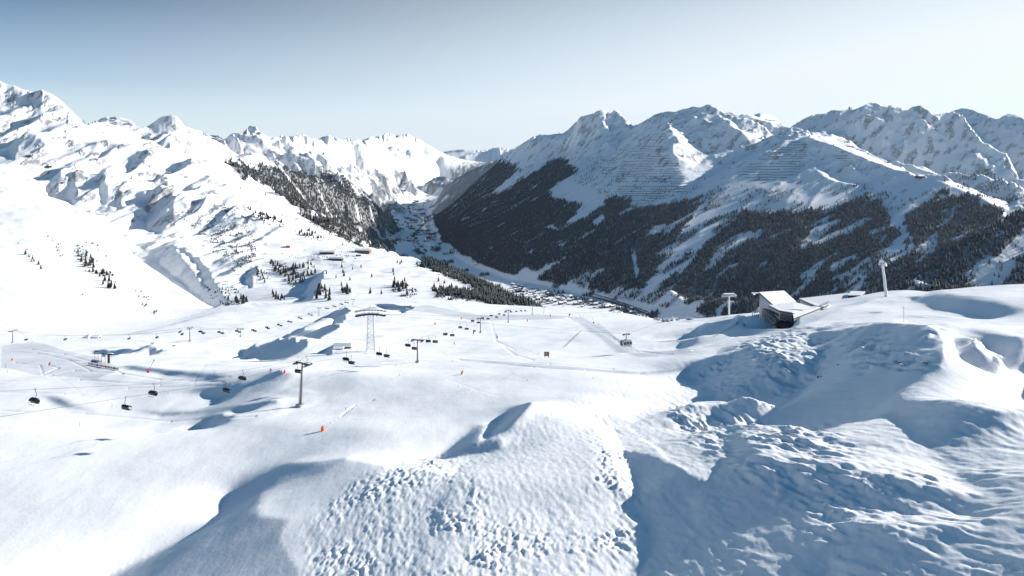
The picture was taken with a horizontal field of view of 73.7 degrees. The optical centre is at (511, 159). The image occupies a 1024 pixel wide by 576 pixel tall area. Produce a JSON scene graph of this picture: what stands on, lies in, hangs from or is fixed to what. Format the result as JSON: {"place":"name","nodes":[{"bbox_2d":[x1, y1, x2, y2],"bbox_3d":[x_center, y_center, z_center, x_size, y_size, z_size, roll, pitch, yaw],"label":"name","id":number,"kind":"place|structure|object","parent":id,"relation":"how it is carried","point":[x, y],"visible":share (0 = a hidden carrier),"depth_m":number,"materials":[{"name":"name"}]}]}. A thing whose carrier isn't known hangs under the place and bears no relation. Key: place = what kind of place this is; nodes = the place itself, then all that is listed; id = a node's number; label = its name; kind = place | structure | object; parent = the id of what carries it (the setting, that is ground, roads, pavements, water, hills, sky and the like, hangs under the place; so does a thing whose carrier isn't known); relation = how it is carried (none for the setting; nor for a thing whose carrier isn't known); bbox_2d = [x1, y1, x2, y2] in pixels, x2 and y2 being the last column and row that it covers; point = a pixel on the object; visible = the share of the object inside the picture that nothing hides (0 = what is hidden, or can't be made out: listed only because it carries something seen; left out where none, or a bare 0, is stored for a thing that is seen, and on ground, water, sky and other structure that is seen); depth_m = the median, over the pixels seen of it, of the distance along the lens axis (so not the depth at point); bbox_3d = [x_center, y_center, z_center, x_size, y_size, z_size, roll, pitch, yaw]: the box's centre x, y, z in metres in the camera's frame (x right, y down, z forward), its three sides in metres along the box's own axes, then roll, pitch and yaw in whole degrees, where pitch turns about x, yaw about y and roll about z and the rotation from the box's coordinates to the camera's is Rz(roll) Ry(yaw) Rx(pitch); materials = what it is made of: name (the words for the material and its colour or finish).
{"place":"outdoors","nodes":[
{"label":"outdoors","id":0,"kind":"place"},
{"bbox_2d":[0,81,433,318],"bbox_3d":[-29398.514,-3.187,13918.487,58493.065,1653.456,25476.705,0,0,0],"label":"sunny mountains","id":1,"kind":"structure","parent":0,"point":[148,239],"depth_m":2439.71,"materials":[{"name":"white snow"}]},
{"bbox_2d":[42,114,402,251],"bbox_3d":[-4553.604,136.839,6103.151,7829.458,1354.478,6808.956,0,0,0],"label":"valley side forest","id":2,"kind":"object","parent":1,"relation":"on","point":[305,205],"visible":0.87,"depth_m":5326.05,"materials":[{"name":"green plant"}]},
{"bbox_2d":[18,162,476,313],"bbox_3d":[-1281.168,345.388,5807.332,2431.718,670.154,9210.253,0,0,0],"label":"scrub","id":3,"kind":"object","parent":1,"relation":"on","point":[401,295],"visible":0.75,"depth_m":1869.95,"materials":[{"name":"green plant"}]},
{"bbox_2d":[319,250,334,253],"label":"mountain hut","id":4,"kind":"object","parent":1,"relation":"on","point":[325,252],"visible":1,"depth_m":2154.86,"materials":[{"name":"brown wood"}]},
{"bbox_2d":[328,257,343,260],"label":"mountain hut","id":5,"kind":"object","parent":1,"relation":"on","point":[337,258],"visible":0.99,"depth_m":1905.55,"materials":[{"name":"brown wood"}]},
{"bbox_2d":[355,248,371,253],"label":"mountain restaurant","id":6,"kind":"structure","parent":1,"relation":"on","point":[364,250],"depth_m":2200.91,"materials":[{"name":"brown wood"}]},
{"bbox_2d":[315,219,541,306],"bbox_3d":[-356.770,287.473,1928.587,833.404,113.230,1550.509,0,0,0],"label":"conifer trees","id":7,"kind":"object","parent":1,"relation":"on","point":[498,295],"visible":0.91,"depth_m":1441.41,"materials":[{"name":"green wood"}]},
{"bbox_2d":[408,201,426,251],"bbox_3d":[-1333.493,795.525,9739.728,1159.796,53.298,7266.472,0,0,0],"label":"road","id":8,"kind":"structure","parent":0,"point":[425,250],"depth_m":8295.00,"materials":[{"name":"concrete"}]},
{"bbox_2d":[413,211,434,250],"bbox_3d":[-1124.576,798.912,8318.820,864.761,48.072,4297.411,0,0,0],"label":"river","id":9,"kind":"structure","parent":0,"point":[428,240],"depth_m":7628.88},
{"bbox_2d":[443,147,514,161],"bbox_3d":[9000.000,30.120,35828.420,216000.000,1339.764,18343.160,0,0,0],"label":"mountains","id":10,"kind":"structure","parent":0,"point":[492,154],"depth_m":27851.39,"materials":[{"name":"white snow"}]},
{"bbox_2d":[0,284,1023,575],"bbox_3d":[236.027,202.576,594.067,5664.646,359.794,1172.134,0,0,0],"label":"snow field","id":11,"kind":"structure","parent":0,"point":[752,446],"depth_m":152.21,"materials":[{"name":"white snow"}]},
{"bbox_2d":[91,359,101,362],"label":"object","id":12,"kind":"structure","parent":11,"relation":"on","point":[94,360],"depth_m":347.42,"materials":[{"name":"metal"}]},
{"bbox_2d":[88,362,118,369],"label":"banner fence","id":13,"kind":"object","parent":11,"relation":"on","point":[105,366],"visible":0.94,"depth_m":316.66,"materials":[{"name":"white fabric"}]},
{"bbox_2d":[107,353,112,362],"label":"start gantry","id":14,"kind":"object","parent":11,"relation":"on","point":[108,357],"visible":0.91,"depth_m":339.94,"materials":[{"name":"black metal"}]},
{"bbox_2d":[293,357,311,407],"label":"chairlift tower","id":15,"kind":"structure","parent":11,"relation":"on","point":[300,404],"depth_m":214.04,"materials":[{"name":"metal"}]},
{"bbox_2d":[1,306,541,416],"bbox_3d":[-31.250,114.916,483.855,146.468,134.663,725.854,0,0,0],"label":"haul rope","id":16,"kind":"object","parent":15,"relation":"attached to","point":[228,381],"visible":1,"depth_m":179.37,"materials":[{"name":"metal"}]},
{"bbox_2d":[121,396,131,410],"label":"lift chair","id":17,"kind":"object","parent":16,"relation":"hanging from","point":[124,406],"visible":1,"depth_m":156.97,"materials":[{"name":"black metal"}]},
{"bbox_2d":[223,381,231,392],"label":"lift chair","id":18,"kind":"object","parent":16,"relation":"hanging from","point":[226,390],"visible":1,"depth_m":184.27,"materials":[{"name":"black metal"}]},
{"bbox_2d":[333,346,343,349],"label":"kiosk","id":19,"kind":"object","parent":11,"relation":"on","point":[339,347],"visible":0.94,"depth_m":346.68,"materials":[{"name":"metal"}]},
{"bbox_2d":[333,343,352,348],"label":"buried shed","id":20,"kind":"structure","parent":11,"relation":"on","point":[347,345],"depth_m":350.55,"materials":[{"name":"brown wood"}]},
{"bbox_2d":[355,304,386,353],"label":"ropeway pylon","id":21,"kind":"object","parent":11,"relation":"on","point":[371,313],"visible":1,"depth_m":344.53,"materials":[{"name":"metal"}]},
{"bbox_2d":[386,297,728,315],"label":"ropeway cable","id":22,"kind":"object","parent":21,"relation":"attached to","point":[544,314],"visible":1,"depth_m":398.52,"materials":[{"name":"metal"}]},
{"bbox_2d":[411,336,423,362],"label":"chairlift tower","id":23,"kind":"structure","parent":11,"relation":"on","point":[417,340],"depth_m":280.27,"materials":[{"name":"metal"}]},
{"bbox_2d":[11,306,539,390],"bbox_3d":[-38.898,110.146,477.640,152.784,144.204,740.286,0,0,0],"label":"haul rope","id":24,"kind":"object","parent":23,"relation":"attached to","point":[220,373],"visible":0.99,"depth_m":184.18,"materials":[{"name":"metal"}]},
{"bbox_2d":[29,388,39,404],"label":"lift chair","id":25,"kind":"object","parent":24,"relation":"hanging from","point":[35,400],"visible":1,"depth_m":142.81,"materials":[{"name":"metal"}]},
{"bbox_2d":[148,383,157,396],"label":"lift chair","id":26,"kind":"object","parent":24,"relation":"hanging from","point":[154,393],"visible":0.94,"depth_m":168.72,"materials":[{"name":"black metal"}]},
{"bbox_2d":[238,369,246,381],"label":"lift chair","id":27,"kind":"object","parent":24,"relation":"hanging from","point":[242,378],"visible":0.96,"depth_m":195.47,"materials":[{"name":"black metal"}]},
{"bbox_2d":[721,293,736,314],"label":"ropeway tower","id":28,"kind":"structure","parent":11,"relation":"on","point":[726,294],"depth_m":483.04,"materials":[{"name":"metal"}]},
{"bbox_2d":[384,300,713,333],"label":"ropeway cable","id":29,"kind":"object","parent":28,"relation":"attached to","point":[561,329],"visible":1,"depth_m":325.12,"materials":[{"name":"metal"}]},
{"bbox_2d":[620,333,631,346],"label":"gondola cabin","id":30,"kind":"object","parent":29,"relation":"hanging from","point":[626,342],"visible":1,"depth_m":299.00,"materials":[{"name":"metal"}]},
{"bbox_2d":[751,291,864,328],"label":"lift station","id":31,"kind":"object","parent":11,"relation":"on","point":[781,310],"visible":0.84,"depth_m":353.83,"materials":[{"name":"metal"}]},
{"bbox_2d":[780,313,792,324],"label":"window","id":32,"kind":"structure","parent":31,"relation":"in","point":[785,318],"depth_m":322.26,"materials":[{"name":"black glass"}]},
{"bbox_2d":[879,257,887,296],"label":"rimed mast","id":33,"kind":"object","parent":11,"relation":"on","point":[882,263],"visible":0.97,"depth_m":350.83,"materials":[{"name":"metal"}]},
{"bbox_2d":[903,307,904,321],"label":"frosted post","id":34,"kind":"object","parent":11,"relation":"on","point":[903,314],"visible":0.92,"depth_m":239.07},
{"bbox_2d":[0,0,1023,151],"label":"sky","id":35,"kind":"structure","parent":0,"point":[448,75],"materials":[{"name":"blue"}]},
{"bbox_2d":[371,200,670,318],"bbox_3d":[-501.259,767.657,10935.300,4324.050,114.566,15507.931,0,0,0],"label":"valley floor","id":36,"kind":"structure","parent":0,"point":[495,276],"depth_m":4784.06,"materials":[{"name":"white snow"}]},
{"bbox_2d":[373,199,658,317],"bbox_3d":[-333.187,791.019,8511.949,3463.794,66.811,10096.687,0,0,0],"label":"valley wood","id":37,"kind":"object","parent":36,"relation":"on","point":[541,277],"visible":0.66,"depth_m":5510.23,"materials":[{"name":"plant"}]},
{"bbox_2d":[587,292,647,311],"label":"road","id":38,"kind":"structure","parent":0,"point":[619,301],"depth_m":3946.25,"materials":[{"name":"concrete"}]},
{"bbox_2d":[586,295,658,316],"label":"road","id":39,"kind":"structure","parent":0,"point":[606,300],"depth_m":3878.75,"materials":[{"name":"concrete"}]},
{"bbox_2d":[424,102,1023,318],"bbox_3d":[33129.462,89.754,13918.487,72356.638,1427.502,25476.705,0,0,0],"label":"shady mountains","id":40,"kind":"structure","parent":0,"point":[911,143],"depth_m":5533.23,"materials":[{"name":"white snow"}]},
{"bbox_2d":[420,105,1023,316],"bbox_3d":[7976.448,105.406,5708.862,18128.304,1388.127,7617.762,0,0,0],"label":"shady forest","id":41,"kind":"object","parent":40,"relation":"on","point":[467,238],"visible":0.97,"depth_m":4356.40,"materials":[{"name":"green plant"}]},
{"bbox_2d":[745,166,801,166],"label":"avalanche barrier","id":42,"kind":"object","parent":40,"relation":"on","point":[777,166],"visible":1,"depth_m":5363.91,"materials":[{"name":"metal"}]},
{"bbox_2d":[915,175,925,177],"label":"mountain hut","id":43,"kind":"object","parent":40,"relation":"on","point":[919,176],"visible":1,"depth_m":4682.27,"materials":[{"name":"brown wood"}]},
{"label":"chairlift tower","id":44,"kind":"object","parent":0,"visible":0},
{"bbox_2d":[1,300,349,335],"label":"haul rope","id":45,"kind":"object","parent":44,"relation":"attached to","point":[158,333],"visible":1,"depth_m":542.46,"materials":[{"name":"metal"}]},
{"bbox_2d":[3,299,350,335],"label":"haul rope","id":46,"kind":"object","parent":44,"relation":"attached to","point":[163,330],"visible":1,"depth_m":551.80,"materials":[{"name":"metal"}]}
]}

